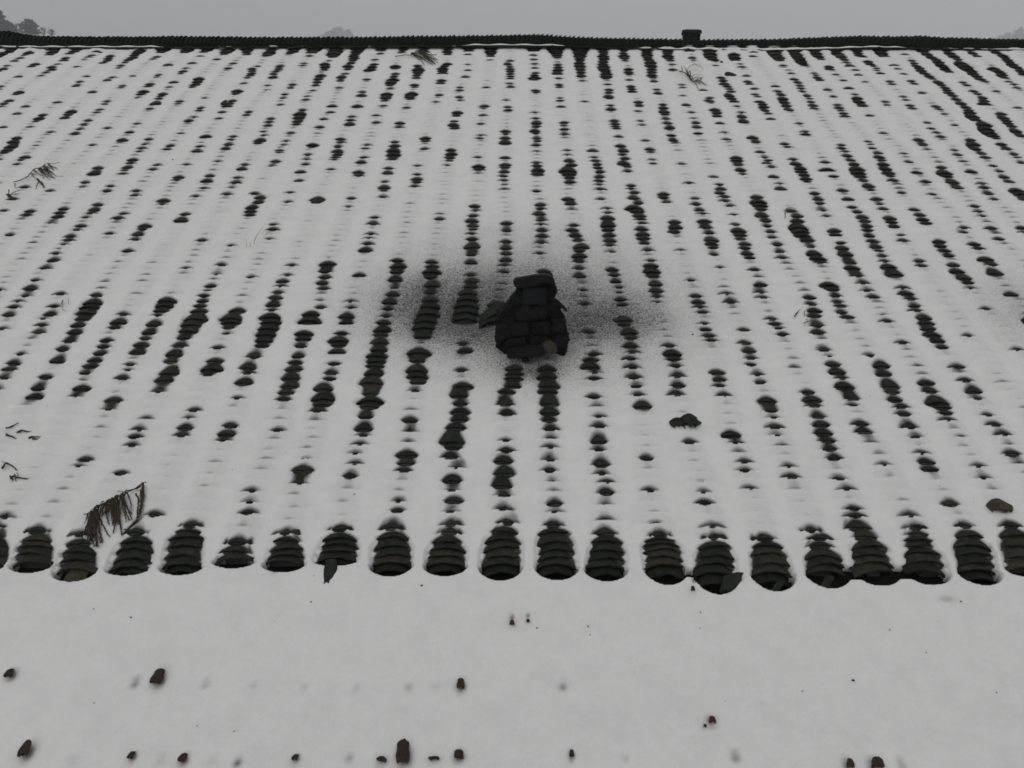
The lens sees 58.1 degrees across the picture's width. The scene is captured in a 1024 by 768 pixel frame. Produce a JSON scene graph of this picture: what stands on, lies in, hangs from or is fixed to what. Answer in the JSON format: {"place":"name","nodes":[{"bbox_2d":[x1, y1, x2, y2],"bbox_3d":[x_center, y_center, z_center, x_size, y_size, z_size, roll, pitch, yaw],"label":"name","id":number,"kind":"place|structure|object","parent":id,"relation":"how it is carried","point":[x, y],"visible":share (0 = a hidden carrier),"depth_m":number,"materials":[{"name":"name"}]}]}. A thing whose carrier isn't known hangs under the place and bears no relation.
{"place":"outdoors","nodes":[
{"label":"outdoors","id":0,"kind":"place"},
{"bbox_2d":[15,31,40,35],"bbox_3d":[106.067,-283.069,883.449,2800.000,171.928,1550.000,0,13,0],"label":"hills","id":1,"kind":"structure","parent":0,"point":[27,33],"depth_m":248.72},
{"bbox_2d":[0,10,14,31],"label":"pine tree","id":2,"kind":"object","parent":1,"relation":"on","point":[4,26],"visible":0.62,"depth_m":241.34,"materials":[{"name":"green plant"}]},
{"bbox_2d":[5,21,17,31],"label":"tree","id":3,"kind":"object","parent":1,"relation":"on","point":[11,24],"visible":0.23,"depth_m":246.61,"materials":[{"name":"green plant"}]},
{"bbox_2d":[17,19,41,34],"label":"tree","id":4,"kind":"object","parent":1,"relation":"on","point":[30,26],"visible":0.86,"depth_m":252.33,"materials":[{"name":"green plant"}]},
{"bbox_2d":[36,23,47,34],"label":"tree","id":5,"kind":"object","parent":1,"relation":"on","point":[42,30],"visible":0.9,"depth_m":259.16,"materials":[{"name":"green plant"}]},
{"bbox_2d":[48,27,55,36],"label":"tree","id":6,"kind":"object","parent":1,"relation":"on","point":[52,32],"visible":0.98,"depth_m":260.12,"materials":[{"name":"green plant"}]},
{"bbox_2d":[320,26,1023,39],"bbox_3d":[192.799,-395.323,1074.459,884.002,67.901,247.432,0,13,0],"label":"distant forest","id":7,"kind":"object","parent":1,"relation":"on","point":[339,32],"visible":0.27,"depth_m":1146.76,"materials":[{"name":"grey plant"}]},
{"bbox_2d":[0,0,1023,39],"label":"sky","id":8,"kind":"structure","parent":0,"point":[717,19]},
{"label":"ground","id":9,"kind":"structure","parent":0,"visible":0},
{"bbox_2d":[3,586,884,767],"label":"roof","id":10,"kind":"structure","parent":9,"relation":"on","point":[402,754],"depth_m":3.47,"materials":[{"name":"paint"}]},
{"bbox_2d":[0,29,1023,594],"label":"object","id":11,"kind":"structure","parent":9,"relation":"on","point":[528,315],"depth_m":5.37,"materials":[{"name":"ceramic"}]},
{"bbox_2d":[0,45,1023,767],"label":"snow","id":12,"kind":"structure","parent":11,"relation":"on","point":[358,663],"depth_m":5.00,"materials":[{"name":"white snow"}]},
{"bbox_2d":[6,189,19,199],"bbox_3d":[-3.859,-1.464,7.121,0.097,0.078,0.146,-5,14,-21],"label":"conifer sprig","id":13,"kind":"object","parent":12,"relation":"on","point":[8,195],"visible":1,"depth_m":7.12,"materials":[{"name":"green plant"}]},
{"bbox_2d":[1,460,27,481],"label":"conifer sprig","id":14,"kind":"object","parent":12,"relation":"on","point":[10,476],"visible":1,"depth_m":4.58,"materials":[{"name":"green plant"}]},
{"bbox_2d":[5,423,40,439],"bbox_3d":[-2.567,0.249,4.851,0.208,0.068,0.112,0,13,0],"label":"conifer sprig","id":15,"kind":"object","parent":12,"relation":"on","point":[29,437],"visible":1,"depth_m":4.83,"materials":[{"name":"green plant"}]},
{"bbox_2d":[13,162,59,188],"bbox_3d":[-3.804,-1.685,7.435,0.314,0.211,0.440,0,13,0],"label":"conifer sprig","id":16,"kind":"object","parent":12,"relation":"on","point":[40,169],"visible":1,"depth_m":7.45,"materials":[{"name":"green plant"}]},
{"bbox_2d":[81,482,145,546],"bbox_3d":[-1.871,0.616,4.370,0.248,0.194,0.380,9,15,33],"label":"conifer sprig","id":17,"kind":"object","parent":12,"relation":"on","point":[114,509],"visible":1,"depth_m":4.36,"materials":[{"name":"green plant"}]},
{"bbox_2d":[311,196,324,203],"bbox_3d":[-1.498,-1.408,7.109,0.134,0.076,0.132,-12,18,-42],"label":"tile shard","id":18,"kind":"object","parent":12,"relation":"on","point":[318,200],"visible":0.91,"depth_m":7.08,"materials":[{"name":"tile"}]},
{"bbox_2d":[395,50,437,64],"bbox_3d":[-0.943,-3.476,9.819,0.483,0.213,0.367,8,15,32],"label":"conifer sprig","id":19,"kind":"object","parent":12,"relation":"on","point":[424,54],"visible":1,"depth_m":9.83,"materials":[{"name":"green plant"}]},
{"bbox_2d":[669,417,685,428],"bbox_3d":[0.884,0.207,4.907,0.094,0.044,0.091,0,13,0],"label":"tile shard","id":20,"kind":"object","parent":12,"relation":"on","point":[674,422],"visible":1,"depth_m":4.90,"materials":[{"name":"tile"}]},
{"bbox_2d":[680,413,701,428],"bbox_3d":[0.953,0.199,4.904,0.112,0.064,0.125,0,13,0],"label":"tile shard","id":21,"kind":"object","parent":12,"relation":"on","point":[690,419],"visible":1,"depth_m":4.90,"materials":[{"name":"tile"}]},
{"bbox_2d":[679,63,703,87],"bbox_3d":[1.837,-3.124,9.342,0.273,0.318,0.654,0,13,0],"label":"conifer sprig","id":22,"kind":"object","parent":12,"relation":"on","point":[688,75],"visible":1,"depth_m":9.30,"materials":[{"name":"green plant"}]},
{"bbox_2d":[725,72,735,75],"bbox_3d":[2.222,-3.171,9.428,0.160,0.060,0.124,0,13,0],"label":"tile shard","id":23,"kind":"object","parent":12,"relation":"on","point":[729,73],"visible":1,"depth_m":9.39,"materials":[{"name":"tile"}]},
{"bbox_2d":[986,498,1012,511],"bbox_3d":[2.331,0.582,4.400,0.124,0.052,0.099,0,13,0],"label":"tile shard","id":24,"kind":"object","parent":12,"relation":"on","point":[995,504],"visible":1,"depth_m":4.39,"materials":[{"name":"grey tile"}]},
{"bbox_2d":[4,44,1023,49],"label":"snow strip","id":25,"kind":"object","parent":11,"relation":"on","point":[466,45],"visible":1,"depth_m":10.09,"materials":[{"name":"white snow"}]}
]}

